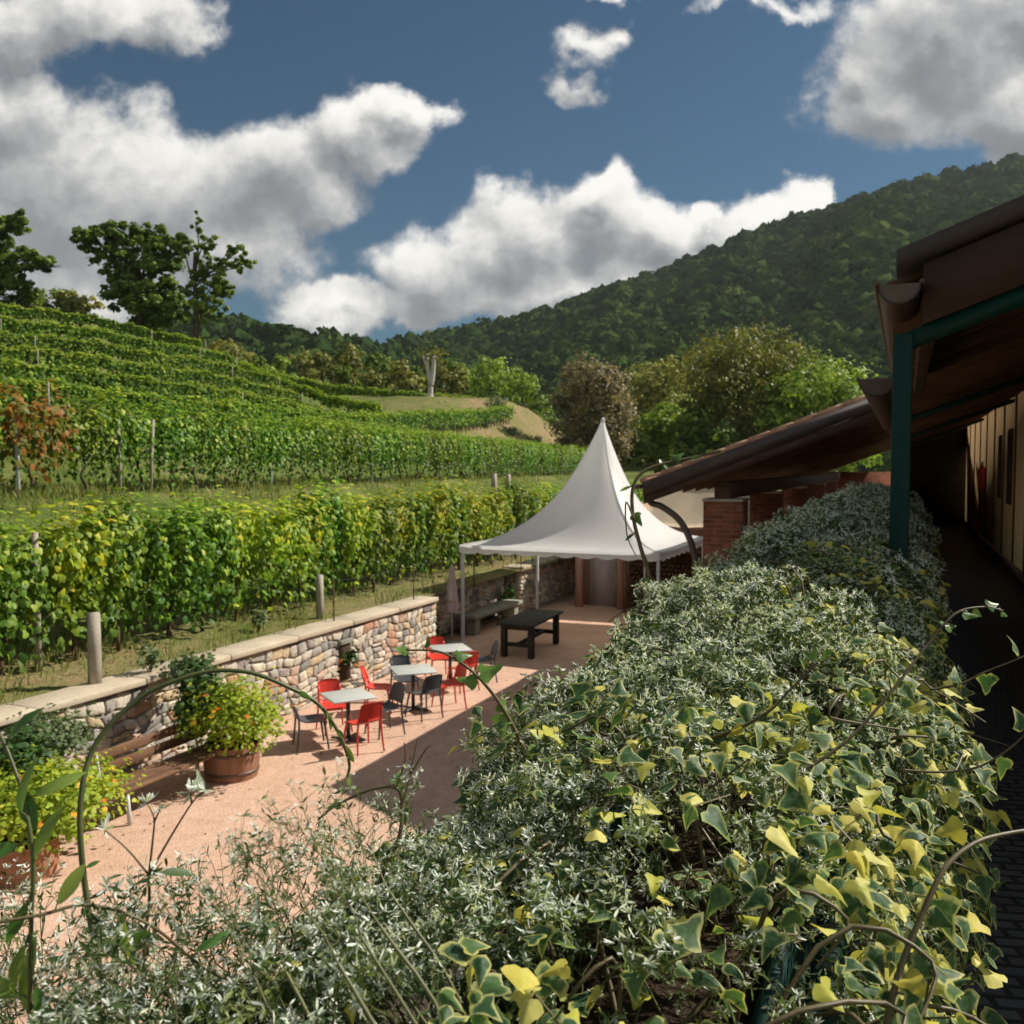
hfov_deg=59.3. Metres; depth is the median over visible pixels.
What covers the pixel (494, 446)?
grapevine
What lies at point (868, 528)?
spurge plant
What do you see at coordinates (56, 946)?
spurge plant
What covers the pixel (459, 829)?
spurge plant
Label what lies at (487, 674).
vine shoot
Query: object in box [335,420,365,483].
grapevine
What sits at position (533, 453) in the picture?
grapevine
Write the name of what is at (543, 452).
grapevine
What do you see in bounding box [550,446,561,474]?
grapevine
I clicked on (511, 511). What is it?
grapevine
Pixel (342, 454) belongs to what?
grapevine
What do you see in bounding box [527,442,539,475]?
grapevine
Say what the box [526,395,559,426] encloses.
tree
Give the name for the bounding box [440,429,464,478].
grapevine
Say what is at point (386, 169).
sky
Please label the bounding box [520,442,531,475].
grapevine
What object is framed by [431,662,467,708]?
cafe chair
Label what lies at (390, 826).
spurge plant
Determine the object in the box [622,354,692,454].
tree
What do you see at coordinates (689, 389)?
tree
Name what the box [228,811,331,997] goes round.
spurge plant
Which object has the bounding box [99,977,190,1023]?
spurge plant
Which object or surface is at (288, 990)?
spurge plant
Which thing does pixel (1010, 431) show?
window
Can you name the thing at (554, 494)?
grapevine
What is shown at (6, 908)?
spurge plant
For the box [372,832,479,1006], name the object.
spurge plant
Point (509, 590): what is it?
shrub
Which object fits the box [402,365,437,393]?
tree
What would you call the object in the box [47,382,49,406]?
vineyard post
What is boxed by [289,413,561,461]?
vine row
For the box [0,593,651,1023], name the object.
gravel terrace
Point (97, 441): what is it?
grapevine
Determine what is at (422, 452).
grapevine
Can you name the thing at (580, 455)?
grapevine
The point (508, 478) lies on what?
vineyard post
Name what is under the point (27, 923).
spurge plant
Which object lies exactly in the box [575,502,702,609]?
pink house
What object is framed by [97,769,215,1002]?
vine shoot
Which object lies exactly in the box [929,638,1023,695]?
vine shoot
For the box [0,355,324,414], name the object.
vine row
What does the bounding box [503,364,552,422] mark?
tree
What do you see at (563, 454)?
grapevine
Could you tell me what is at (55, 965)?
spurge plant
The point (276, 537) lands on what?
grapevine
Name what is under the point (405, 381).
tree
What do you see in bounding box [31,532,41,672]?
vineyard post
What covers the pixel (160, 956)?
spurge plant
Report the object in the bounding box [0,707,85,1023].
vine shoot
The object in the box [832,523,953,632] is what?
ivy
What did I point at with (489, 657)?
cafe chair
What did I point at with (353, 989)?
spurge plant
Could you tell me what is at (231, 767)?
barrel planter
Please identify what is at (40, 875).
spurge plant
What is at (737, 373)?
tree
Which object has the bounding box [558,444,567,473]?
grapevine
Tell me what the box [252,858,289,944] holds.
spurge plant
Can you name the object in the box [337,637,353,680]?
wall niche
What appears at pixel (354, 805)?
fallen leaves
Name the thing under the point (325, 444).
grapevine
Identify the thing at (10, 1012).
spurge plant
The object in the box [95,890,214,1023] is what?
spurge plant
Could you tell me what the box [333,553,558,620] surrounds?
wire fence
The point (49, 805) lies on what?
lantana shrub
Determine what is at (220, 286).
ash tree
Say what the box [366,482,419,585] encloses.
grapevine
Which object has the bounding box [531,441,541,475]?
grapevine
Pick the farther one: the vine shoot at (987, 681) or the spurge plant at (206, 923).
the vine shoot at (987, 681)
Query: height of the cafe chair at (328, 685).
0.832 m
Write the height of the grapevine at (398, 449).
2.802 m
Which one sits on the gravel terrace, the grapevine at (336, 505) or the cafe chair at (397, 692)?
the cafe chair at (397, 692)
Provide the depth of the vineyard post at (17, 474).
19.04 m
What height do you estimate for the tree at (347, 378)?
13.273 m
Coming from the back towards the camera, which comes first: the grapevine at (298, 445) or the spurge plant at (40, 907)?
the grapevine at (298, 445)
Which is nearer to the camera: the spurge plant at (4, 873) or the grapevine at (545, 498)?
the spurge plant at (4, 873)
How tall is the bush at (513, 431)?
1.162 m
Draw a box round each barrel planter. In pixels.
[0,829,59,887]
[203,734,259,783]
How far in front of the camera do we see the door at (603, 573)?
29.09 m
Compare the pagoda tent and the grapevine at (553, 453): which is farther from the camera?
the grapevine at (553, 453)
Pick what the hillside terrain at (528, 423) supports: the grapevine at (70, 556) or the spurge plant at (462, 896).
the grapevine at (70, 556)
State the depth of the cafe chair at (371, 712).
14.08 m
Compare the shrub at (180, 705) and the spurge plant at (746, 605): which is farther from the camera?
the shrub at (180, 705)
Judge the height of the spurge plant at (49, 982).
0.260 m
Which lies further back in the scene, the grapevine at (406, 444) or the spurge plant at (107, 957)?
the grapevine at (406, 444)
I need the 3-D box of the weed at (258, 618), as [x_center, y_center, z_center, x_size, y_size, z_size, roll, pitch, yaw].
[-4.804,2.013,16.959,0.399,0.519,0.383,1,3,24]
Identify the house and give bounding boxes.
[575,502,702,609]
[798,195,1023,1023]
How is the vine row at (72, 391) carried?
on the hillside terrain at (528, 423)
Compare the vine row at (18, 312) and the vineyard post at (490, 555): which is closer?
the vineyard post at (490, 555)
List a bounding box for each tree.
[0,208,62,296]
[68,219,194,331]
[171,210,257,339]
[249,352,277,371]
[269,353,301,377]
[288,349,325,383]
[307,350,356,395]
[327,365,362,395]
[329,340,389,395]
[360,352,393,392]
[384,359,426,394]
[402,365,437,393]
[413,341,448,396]
[418,347,467,396]
[440,357,486,396]
[465,355,539,405]
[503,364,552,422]
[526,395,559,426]
[543,350,643,469]
[555,419,575,438]
[620,427,657,467]
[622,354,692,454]
[630,394,697,473]
[668,310,829,442]
[668,404,743,488]
[677,369,718,425]
[746,350,882,472]
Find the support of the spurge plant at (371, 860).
in the planter box at (781, 975)
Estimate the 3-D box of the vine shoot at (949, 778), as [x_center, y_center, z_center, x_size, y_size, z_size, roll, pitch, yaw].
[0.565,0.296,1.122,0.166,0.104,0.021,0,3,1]
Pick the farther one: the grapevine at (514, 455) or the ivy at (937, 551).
the grapevine at (514, 455)
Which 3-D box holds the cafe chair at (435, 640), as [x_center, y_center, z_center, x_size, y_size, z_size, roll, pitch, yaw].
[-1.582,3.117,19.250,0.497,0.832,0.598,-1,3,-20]
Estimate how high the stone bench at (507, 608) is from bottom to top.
0.558 m
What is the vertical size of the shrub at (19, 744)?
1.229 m
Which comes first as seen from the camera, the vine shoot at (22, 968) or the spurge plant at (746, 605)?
the vine shoot at (22, 968)
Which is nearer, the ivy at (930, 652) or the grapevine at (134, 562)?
the ivy at (930, 652)
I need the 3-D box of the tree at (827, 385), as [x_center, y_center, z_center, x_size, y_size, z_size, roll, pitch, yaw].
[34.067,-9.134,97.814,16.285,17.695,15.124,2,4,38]
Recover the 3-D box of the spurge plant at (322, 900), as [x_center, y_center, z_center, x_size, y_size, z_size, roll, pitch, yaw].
[-0.185,0.473,0.781,0.373,0.316,0.206,2,3,34]
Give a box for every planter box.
[429,742,832,1023]
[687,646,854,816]
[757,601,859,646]
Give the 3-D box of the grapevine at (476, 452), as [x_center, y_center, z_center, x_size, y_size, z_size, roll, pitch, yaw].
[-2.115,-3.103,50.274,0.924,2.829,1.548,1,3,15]
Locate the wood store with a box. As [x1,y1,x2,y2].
[623,546,701,612]
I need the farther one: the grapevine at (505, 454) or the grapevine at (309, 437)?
the grapevine at (505, 454)
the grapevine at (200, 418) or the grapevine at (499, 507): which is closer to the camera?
the grapevine at (200, 418)
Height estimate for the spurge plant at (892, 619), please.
0.518 m
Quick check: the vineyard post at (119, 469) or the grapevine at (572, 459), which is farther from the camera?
the grapevine at (572, 459)
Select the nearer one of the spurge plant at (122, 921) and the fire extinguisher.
the spurge plant at (122, 921)
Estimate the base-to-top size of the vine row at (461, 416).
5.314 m
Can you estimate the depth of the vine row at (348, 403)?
75.64 m
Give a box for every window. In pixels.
[997,435,1002,497]
[1006,428,1013,504]
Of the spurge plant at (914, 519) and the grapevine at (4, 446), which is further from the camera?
the grapevine at (4, 446)
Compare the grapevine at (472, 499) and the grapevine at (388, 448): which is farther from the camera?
the grapevine at (388, 448)
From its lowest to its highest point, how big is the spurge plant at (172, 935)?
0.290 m
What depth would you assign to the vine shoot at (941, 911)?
0.72 m
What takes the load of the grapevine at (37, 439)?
on the hillside terrain at (528, 423)
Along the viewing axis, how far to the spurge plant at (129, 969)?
0.86 m
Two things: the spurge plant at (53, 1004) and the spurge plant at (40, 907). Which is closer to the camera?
the spurge plant at (53, 1004)
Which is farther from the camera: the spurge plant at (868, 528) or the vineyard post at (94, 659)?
the vineyard post at (94, 659)
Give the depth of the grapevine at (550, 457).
67.97 m
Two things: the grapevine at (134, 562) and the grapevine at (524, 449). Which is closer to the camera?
the grapevine at (134, 562)
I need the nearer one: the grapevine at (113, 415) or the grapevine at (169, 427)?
the grapevine at (113, 415)
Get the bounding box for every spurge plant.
[0,855,53,970]
[0,857,38,987]
[0,900,97,1020]
[0,901,191,1023]
[0,918,114,1022]
[0,925,82,1007]
[0,930,23,1023]
[0,947,64,1023]
[0,988,25,1019]
[1,861,87,1010]
[1,978,101,1023]
[6,940,119,1021]
[22,883,112,993]
[24,855,334,1023]
[33,873,207,1023]
[38,925,131,1023]
[38,939,338,1023]
[52,898,157,1023]
[60,965,128,1023]
[63,930,140,1019]
[68,885,395,1023]
[72,982,100,1016]
[81,887,187,996]
[83,906,135,1014]
[84,887,154,1014]
[86,943,155,992]
[90,850,247,1013]
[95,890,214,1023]
[97,870,370,1023]
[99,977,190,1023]
[106,852,234,977]
[110,878,741,1023]
[117,893,235,1019]
[121,932,183,975]
[147,870,242,1023]
[149,936,237,1023]
[151,832,298,1008]
[179,908,255,974]
[179,928,272,1002]
[184,906,216,973]
[188,844,348,1008]
[193,875,276,1023]
[201,901,259,963]
[203,808,375,1023]
[211,688,898,1023]
[211,860,467,1023]
[216,827,318,973]
[216,858,523,1021]
[222,790,314,1023]
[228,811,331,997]
[236,843,354,1018]
[239,897,422,1023]
[249,757,445,1023]
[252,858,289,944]
[259,791,407,1023]
[267,827,417,1023]
[293,848,383,1023]
[296,817,394,1023]
[299,810,454,1012]
[303,911,427,1023]
[311,774,465,1015]
[331,798,431,1002]
[352,823,410,1019]
[363,786,494,887]
[367,643,949,1023]
[369,837,443,940]
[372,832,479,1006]
[373,764,467,1016]
[387,839,433,994]
[457,600,983,886]
[573,559,928,808]
[608,535,967,705]
[692,511,952,659]
[728,499,946,608]
[780,490,938,586]
[801,482,942,558]
[823,479,931,527]
[823,484,931,537]
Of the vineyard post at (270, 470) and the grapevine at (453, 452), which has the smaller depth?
the vineyard post at (270, 470)
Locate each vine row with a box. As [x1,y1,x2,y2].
[0,302,204,348]
[0,315,234,364]
[0,325,279,387]
[0,343,302,405]
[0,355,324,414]
[0,371,329,428]
[213,394,515,437]
[234,360,382,414]
[243,360,507,400]
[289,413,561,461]
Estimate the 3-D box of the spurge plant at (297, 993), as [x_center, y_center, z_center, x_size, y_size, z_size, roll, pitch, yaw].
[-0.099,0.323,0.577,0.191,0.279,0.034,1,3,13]
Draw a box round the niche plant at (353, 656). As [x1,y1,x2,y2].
[338,646,362,666]
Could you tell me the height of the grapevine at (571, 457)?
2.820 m
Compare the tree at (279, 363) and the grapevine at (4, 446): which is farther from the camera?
the tree at (279, 363)
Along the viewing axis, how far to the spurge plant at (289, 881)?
0.74 m
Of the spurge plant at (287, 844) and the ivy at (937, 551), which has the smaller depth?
the spurge plant at (287, 844)
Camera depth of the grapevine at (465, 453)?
48.20 m
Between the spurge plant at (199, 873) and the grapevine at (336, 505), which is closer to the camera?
the spurge plant at (199, 873)
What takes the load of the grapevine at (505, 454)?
on the hillside terrain at (528, 423)
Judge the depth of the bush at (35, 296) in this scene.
95.05 m
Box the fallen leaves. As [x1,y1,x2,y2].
[40,663,577,950]
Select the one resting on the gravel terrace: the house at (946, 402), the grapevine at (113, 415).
the house at (946, 402)
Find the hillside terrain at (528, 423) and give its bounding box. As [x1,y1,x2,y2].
[0,299,653,704]
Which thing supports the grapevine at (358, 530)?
on the hillside terrain at (528, 423)
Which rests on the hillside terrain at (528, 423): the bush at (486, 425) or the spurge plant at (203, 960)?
the bush at (486, 425)
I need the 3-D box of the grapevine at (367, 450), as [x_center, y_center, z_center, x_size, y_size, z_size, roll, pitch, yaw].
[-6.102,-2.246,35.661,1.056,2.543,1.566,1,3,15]
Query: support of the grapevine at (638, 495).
on the hillside terrain at (528, 423)
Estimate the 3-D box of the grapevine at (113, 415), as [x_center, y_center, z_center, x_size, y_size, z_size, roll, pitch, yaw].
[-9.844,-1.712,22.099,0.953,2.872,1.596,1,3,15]
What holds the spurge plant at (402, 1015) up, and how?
in the planter box
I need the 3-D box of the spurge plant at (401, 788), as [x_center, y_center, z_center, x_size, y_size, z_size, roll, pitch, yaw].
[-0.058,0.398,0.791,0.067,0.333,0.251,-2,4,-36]
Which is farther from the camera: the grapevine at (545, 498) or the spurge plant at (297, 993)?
the grapevine at (545, 498)
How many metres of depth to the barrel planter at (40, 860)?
9.67 m
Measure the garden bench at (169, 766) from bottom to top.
0.865 m
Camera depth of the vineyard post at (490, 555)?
28.17 m
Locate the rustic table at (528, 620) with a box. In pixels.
[496,609,563,658]
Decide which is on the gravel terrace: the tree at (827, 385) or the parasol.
the parasol
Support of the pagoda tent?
on the gravel terrace
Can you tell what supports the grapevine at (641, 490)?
on the hillside terrain at (528, 423)
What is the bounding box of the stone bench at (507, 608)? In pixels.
[455,599,522,634]
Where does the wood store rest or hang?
on the gravel terrace
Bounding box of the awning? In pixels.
[644,488,749,611]
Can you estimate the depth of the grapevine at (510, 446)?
56.52 m
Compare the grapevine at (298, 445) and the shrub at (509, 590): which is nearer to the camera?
the shrub at (509, 590)
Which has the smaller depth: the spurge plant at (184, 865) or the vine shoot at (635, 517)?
the spurge plant at (184, 865)
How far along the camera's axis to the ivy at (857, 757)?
1.19 m
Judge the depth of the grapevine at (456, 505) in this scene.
25.63 m
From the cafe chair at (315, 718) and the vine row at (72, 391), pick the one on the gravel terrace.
the cafe chair at (315, 718)
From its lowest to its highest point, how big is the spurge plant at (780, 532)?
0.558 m
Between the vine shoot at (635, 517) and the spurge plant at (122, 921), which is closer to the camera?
the spurge plant at (122, 921)
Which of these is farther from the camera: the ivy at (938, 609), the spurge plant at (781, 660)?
the ivy at (938, 609)
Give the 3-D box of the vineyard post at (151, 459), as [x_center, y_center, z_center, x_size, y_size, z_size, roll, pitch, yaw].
[-9.291,-1.330,23.200,0.195,2.104,0.090,0,3,6]
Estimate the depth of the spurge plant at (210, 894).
0.63 m
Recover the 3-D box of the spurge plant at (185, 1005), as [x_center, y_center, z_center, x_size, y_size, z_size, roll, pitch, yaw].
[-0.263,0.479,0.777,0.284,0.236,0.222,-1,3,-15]
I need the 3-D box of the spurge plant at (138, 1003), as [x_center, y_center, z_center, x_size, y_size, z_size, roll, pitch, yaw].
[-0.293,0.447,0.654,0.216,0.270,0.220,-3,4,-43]
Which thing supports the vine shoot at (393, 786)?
attached to the spurge plant at (459, 829)
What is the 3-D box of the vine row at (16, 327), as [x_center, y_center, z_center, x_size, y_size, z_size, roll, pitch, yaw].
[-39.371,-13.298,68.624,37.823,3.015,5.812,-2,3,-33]
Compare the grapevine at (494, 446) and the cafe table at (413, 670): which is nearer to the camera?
the cafe table at (413, 670)
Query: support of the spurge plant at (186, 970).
in the planter box
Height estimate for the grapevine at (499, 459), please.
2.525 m
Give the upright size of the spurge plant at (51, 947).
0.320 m
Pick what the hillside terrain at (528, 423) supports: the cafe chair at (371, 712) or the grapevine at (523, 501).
the grapevine at (523, 501)
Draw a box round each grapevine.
[0,379,78,496]
[0,383,6,473]
[0,505,29,673]
[0,508,55,674]
[18,497,132,660]
[50,392,115,490]
[73,483,169,650]
[77,383,141,492]
[114,399,167,491]
[117,496,217,636]
[143,395,197,490]
[155,485,239,631]
[170,399,219,489]
[190,407,239,488]
[200,491,268,621]
[218,407,260,485]
[235,492,315,614]
[237,413,276,482]
[252,409,292,484]
[267,491,335,607]
[273,416,307,483]
[287,416,322,483]
[291,474,354,601]
[302,412,337,482]
[318,416,353,483]
[323,484,378,596]
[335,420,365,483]
[343,493,402,592]
[345,423,374,482]
[356,424,384,477]
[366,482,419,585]
[367,423,394,481]
[378,422,404,477]
[388,428,412,478]
[392,487,436,581]
[393,428,418,480]
[406,478,461,577]
[408,428,428,479]
[411,427,434,479]
[418,474,471,571]
[425,431,447,477]
[428,428,450,479]
[438,432,458,479]
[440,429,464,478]
[440,476,486,570]
[451,435,473,477]
[460,436,477,478]
[461,493,499,565]
[466,432,483,476]
[470,439,488,477]
[474,485,515,562]
[476,439,494,476]
[483,436,498,477]
[486,487,522,559]
[488,439,504,474]
[493,437,511,476]
[496,471,537,558]
[497,433,513,476]
[502,439,515,474]
[506,436,521,476]
[508,481,547,530]
[510,441,523,474]
[515,438,528,475]
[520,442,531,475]
[522,440,537,473]
[524,480,554,509]
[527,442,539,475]
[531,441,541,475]
[534,484,560,501]
[535,479,562,497]
[536,443,548,475]
[539,440,550,475]
[539,445,552,475]
[545,445,554,474]
[547,444,558,473]
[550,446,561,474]
[555,446,566,474]
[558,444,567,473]
[561,448,570,474]
[563,445,573,473]
[566,444,575,473]
[568,444,579,471]
[570,448,577,474]
[574,447,582,467]
[628,478,643,501]
[630,485,642,502]
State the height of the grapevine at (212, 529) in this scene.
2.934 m
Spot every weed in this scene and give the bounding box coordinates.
[136,637,162,672]
[247,604,267,631]
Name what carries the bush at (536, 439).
on the hillside terrain at (528, 423)
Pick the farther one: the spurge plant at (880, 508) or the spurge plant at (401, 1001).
the spurge plant at (880, 508)
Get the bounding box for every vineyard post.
[14,410,20,497]
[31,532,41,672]
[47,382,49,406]
[87,612,101,684]
[117,418,121,492]
[149,419,154,492]
[269,433,271,484]
[316,574,323,618]
[489,499,492,564]
[491,474,496,498]
[505,474,510,488]
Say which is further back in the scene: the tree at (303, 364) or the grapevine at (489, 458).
the tree at (303, 364)
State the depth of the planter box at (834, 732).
2.22 m
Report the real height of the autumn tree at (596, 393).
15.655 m
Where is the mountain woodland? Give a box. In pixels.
[158,152,1023,473]
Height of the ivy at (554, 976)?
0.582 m
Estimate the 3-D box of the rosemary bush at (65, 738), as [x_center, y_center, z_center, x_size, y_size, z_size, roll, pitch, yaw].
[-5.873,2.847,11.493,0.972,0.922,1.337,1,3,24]
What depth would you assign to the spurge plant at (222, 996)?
0.72 m
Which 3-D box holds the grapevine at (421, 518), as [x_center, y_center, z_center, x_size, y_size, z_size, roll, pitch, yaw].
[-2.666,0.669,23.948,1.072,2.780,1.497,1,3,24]
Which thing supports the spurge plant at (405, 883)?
in the planter box
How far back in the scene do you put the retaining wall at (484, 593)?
25.59 m
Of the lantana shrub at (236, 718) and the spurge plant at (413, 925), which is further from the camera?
the lantana shrub at (236, 718)
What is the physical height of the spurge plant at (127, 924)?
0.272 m
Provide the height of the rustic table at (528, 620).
0.822 m
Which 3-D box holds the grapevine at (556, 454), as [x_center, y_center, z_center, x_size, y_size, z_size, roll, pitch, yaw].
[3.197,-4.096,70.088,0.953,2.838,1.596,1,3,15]
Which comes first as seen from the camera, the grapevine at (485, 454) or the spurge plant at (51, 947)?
the spurge plant at (51, 947)
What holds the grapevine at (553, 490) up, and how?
on the hillside terrain at (528, 423)
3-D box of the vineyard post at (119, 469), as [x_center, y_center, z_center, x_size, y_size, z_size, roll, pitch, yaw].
[-9.646,-1.276,22.111,0.078,2.100,0.090,0,3,6]
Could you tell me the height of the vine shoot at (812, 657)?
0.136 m
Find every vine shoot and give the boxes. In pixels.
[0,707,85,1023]
[0,863,487,1006]
[77,668,353,1022]
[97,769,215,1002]
[317,738,429,901]
[393,635,546,794]
[600,599,1007,801]
[619,449,724,622]
[689,646,832,746]
[882,829,1023,1023]
[899,707,1023,790]
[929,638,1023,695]
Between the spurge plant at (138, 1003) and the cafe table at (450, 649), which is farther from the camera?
the cafe table at (450, 649)
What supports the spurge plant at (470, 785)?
in the planter box at (781, 975)
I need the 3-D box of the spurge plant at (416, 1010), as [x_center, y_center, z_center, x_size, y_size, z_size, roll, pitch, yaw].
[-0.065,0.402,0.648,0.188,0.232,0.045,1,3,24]
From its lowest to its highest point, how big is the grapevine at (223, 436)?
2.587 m
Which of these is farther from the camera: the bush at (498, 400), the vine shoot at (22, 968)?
the bush at (498, 400)
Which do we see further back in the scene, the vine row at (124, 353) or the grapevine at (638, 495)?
the vine row at (124, 353)
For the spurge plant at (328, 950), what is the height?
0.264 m
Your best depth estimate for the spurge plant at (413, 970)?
0.58 m
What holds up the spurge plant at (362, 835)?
in the planter box
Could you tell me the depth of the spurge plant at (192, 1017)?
0.65 m
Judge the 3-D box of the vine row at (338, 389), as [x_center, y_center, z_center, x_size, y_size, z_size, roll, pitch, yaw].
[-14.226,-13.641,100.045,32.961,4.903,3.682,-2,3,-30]
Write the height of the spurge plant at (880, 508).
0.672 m
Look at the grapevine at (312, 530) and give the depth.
19.46 m
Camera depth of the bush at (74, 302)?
94.98 m
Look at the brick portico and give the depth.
14.28 m
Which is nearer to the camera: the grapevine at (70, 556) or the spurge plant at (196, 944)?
the spurge plant at (196, 944)
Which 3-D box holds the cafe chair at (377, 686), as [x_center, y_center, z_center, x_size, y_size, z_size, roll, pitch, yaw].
[-2.491,3.251,16.557,0.598,0.832,0.498,0,3,-2]
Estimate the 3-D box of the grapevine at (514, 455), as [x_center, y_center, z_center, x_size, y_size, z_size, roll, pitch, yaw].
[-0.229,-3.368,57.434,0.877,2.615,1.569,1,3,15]
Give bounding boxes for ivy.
[194,784,975,1023]
[282,955,577,1023]
[301,686,1006,1023]
[447,648,1007,1023]
[520,578,1013,955]
[608,540,1009,828]
[709,535,955,743]
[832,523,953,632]
[887,515,944,635]
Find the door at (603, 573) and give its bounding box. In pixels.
[590,557,616,606]
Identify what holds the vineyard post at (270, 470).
on the hillside terrain at (528, 423)
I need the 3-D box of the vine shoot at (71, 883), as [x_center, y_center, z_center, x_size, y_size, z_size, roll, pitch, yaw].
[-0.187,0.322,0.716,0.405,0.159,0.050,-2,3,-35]
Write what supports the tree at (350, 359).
on the hillside terrain at (528, 423)
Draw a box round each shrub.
[0,711,56,801]
[0,738,146,870]
[162,653,295,756]
[164,638,226,739]
[435,613,445,643]
[498,585,519,611]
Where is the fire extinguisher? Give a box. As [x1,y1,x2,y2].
[977,462,985,490]
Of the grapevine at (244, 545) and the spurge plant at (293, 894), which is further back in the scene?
the grapevine at (244, 545)
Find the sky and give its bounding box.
[0,0,1023,343]
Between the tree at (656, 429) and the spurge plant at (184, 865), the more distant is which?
the tree at (656, 429)
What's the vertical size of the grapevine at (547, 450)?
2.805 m
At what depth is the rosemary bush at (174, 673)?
13.11 m
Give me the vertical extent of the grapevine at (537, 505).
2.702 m
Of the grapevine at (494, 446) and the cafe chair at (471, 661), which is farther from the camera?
the grapevine at (494, 446)
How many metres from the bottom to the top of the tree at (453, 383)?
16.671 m
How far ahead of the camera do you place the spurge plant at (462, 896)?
0.83 m
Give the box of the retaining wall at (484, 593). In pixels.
[430,576,504,635]
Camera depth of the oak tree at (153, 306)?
93.83 m
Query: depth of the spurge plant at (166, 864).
0.86 m
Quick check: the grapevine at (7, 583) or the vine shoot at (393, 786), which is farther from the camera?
the grapevine at (7, 583)
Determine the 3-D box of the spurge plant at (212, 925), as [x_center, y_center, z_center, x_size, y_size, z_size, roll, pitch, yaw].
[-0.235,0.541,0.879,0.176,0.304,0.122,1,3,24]
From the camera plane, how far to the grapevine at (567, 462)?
74.19 m
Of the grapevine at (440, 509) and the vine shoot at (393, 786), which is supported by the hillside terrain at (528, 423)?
the grapevine at (440, 509)
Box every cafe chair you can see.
[289,696,329,752]
[316,678,352,735]
[342,701,384,756]
[360,666,393,714]
[364,682,405,739]
[389,654,420,703]
[405,674,443,722]
[424,636,452,677]
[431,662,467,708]
[445,651,479,693]
[469,640,498,682]
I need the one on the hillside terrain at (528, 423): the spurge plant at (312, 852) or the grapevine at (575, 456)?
the grapevine at (575, 456)
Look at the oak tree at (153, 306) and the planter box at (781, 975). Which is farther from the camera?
the oak tree at (153, 306)
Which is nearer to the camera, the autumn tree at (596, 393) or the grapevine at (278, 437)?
the grapevine at (278, 437)
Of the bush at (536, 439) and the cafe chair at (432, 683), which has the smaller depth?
the cafe chair at (432, 683)
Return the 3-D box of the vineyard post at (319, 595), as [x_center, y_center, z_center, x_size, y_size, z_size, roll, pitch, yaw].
[-3.948,1.814,18.490,0.120,1.050,0.120,-2,4,-39]
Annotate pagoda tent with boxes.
[458,417,702,642]
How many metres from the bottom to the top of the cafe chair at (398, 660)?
0.832 m
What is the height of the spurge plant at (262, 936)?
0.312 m
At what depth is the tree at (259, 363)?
129.65 m
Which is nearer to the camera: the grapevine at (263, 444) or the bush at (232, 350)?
the grapevine at (263, 444)
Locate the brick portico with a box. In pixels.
[635,395,890,693]
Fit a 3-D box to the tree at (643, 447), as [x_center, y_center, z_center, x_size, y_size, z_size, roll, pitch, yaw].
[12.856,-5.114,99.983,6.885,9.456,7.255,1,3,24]
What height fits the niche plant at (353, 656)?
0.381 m
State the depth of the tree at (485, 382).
129.75 m
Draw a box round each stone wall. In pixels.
[0,596,438,822]
[503,556,574,612]
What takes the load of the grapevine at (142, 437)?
on the hillside terrain at (528, 423)
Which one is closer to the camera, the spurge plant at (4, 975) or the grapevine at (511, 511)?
the spurge plant at (4, 975)
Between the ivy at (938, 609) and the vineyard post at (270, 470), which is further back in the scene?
the vineyard post at (270, 470)
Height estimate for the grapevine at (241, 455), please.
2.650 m
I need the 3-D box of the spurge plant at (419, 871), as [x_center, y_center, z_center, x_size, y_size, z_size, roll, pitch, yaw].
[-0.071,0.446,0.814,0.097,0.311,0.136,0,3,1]
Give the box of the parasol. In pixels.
[444,564,460,643]
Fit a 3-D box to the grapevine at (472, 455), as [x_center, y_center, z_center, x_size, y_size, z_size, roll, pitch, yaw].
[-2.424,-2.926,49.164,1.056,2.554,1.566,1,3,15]
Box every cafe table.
[319,688,376,744]
[389,663,437,712]
[429,643,472,684]
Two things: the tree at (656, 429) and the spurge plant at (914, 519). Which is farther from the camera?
the tree at (656, 429)
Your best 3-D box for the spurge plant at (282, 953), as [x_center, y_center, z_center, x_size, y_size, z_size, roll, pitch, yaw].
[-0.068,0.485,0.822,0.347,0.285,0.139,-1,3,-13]
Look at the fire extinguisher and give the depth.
17.14 m
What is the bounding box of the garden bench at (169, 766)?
[85,720,229,825]
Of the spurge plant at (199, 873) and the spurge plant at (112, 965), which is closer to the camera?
the spurge plant at (112, 965)
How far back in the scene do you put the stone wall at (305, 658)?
15.86 m
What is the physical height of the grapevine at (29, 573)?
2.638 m
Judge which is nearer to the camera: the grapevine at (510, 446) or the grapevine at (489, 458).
the grapevine at (489, 458)
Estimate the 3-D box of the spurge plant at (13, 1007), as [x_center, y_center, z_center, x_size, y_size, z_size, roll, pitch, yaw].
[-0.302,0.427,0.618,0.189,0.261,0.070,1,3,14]
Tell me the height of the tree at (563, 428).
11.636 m
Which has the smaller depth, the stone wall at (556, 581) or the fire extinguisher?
the fire extinguisher
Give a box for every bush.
[0,276,73,309]
[0,699,104,764]
[51,289,106,313]
[158,649,219,684]
[203,335,257,362]
[479,422,488,428]
[484,394,507,406]
[505,426,521,436]
[525,434,543,442]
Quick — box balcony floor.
[869,525,1023,1023]

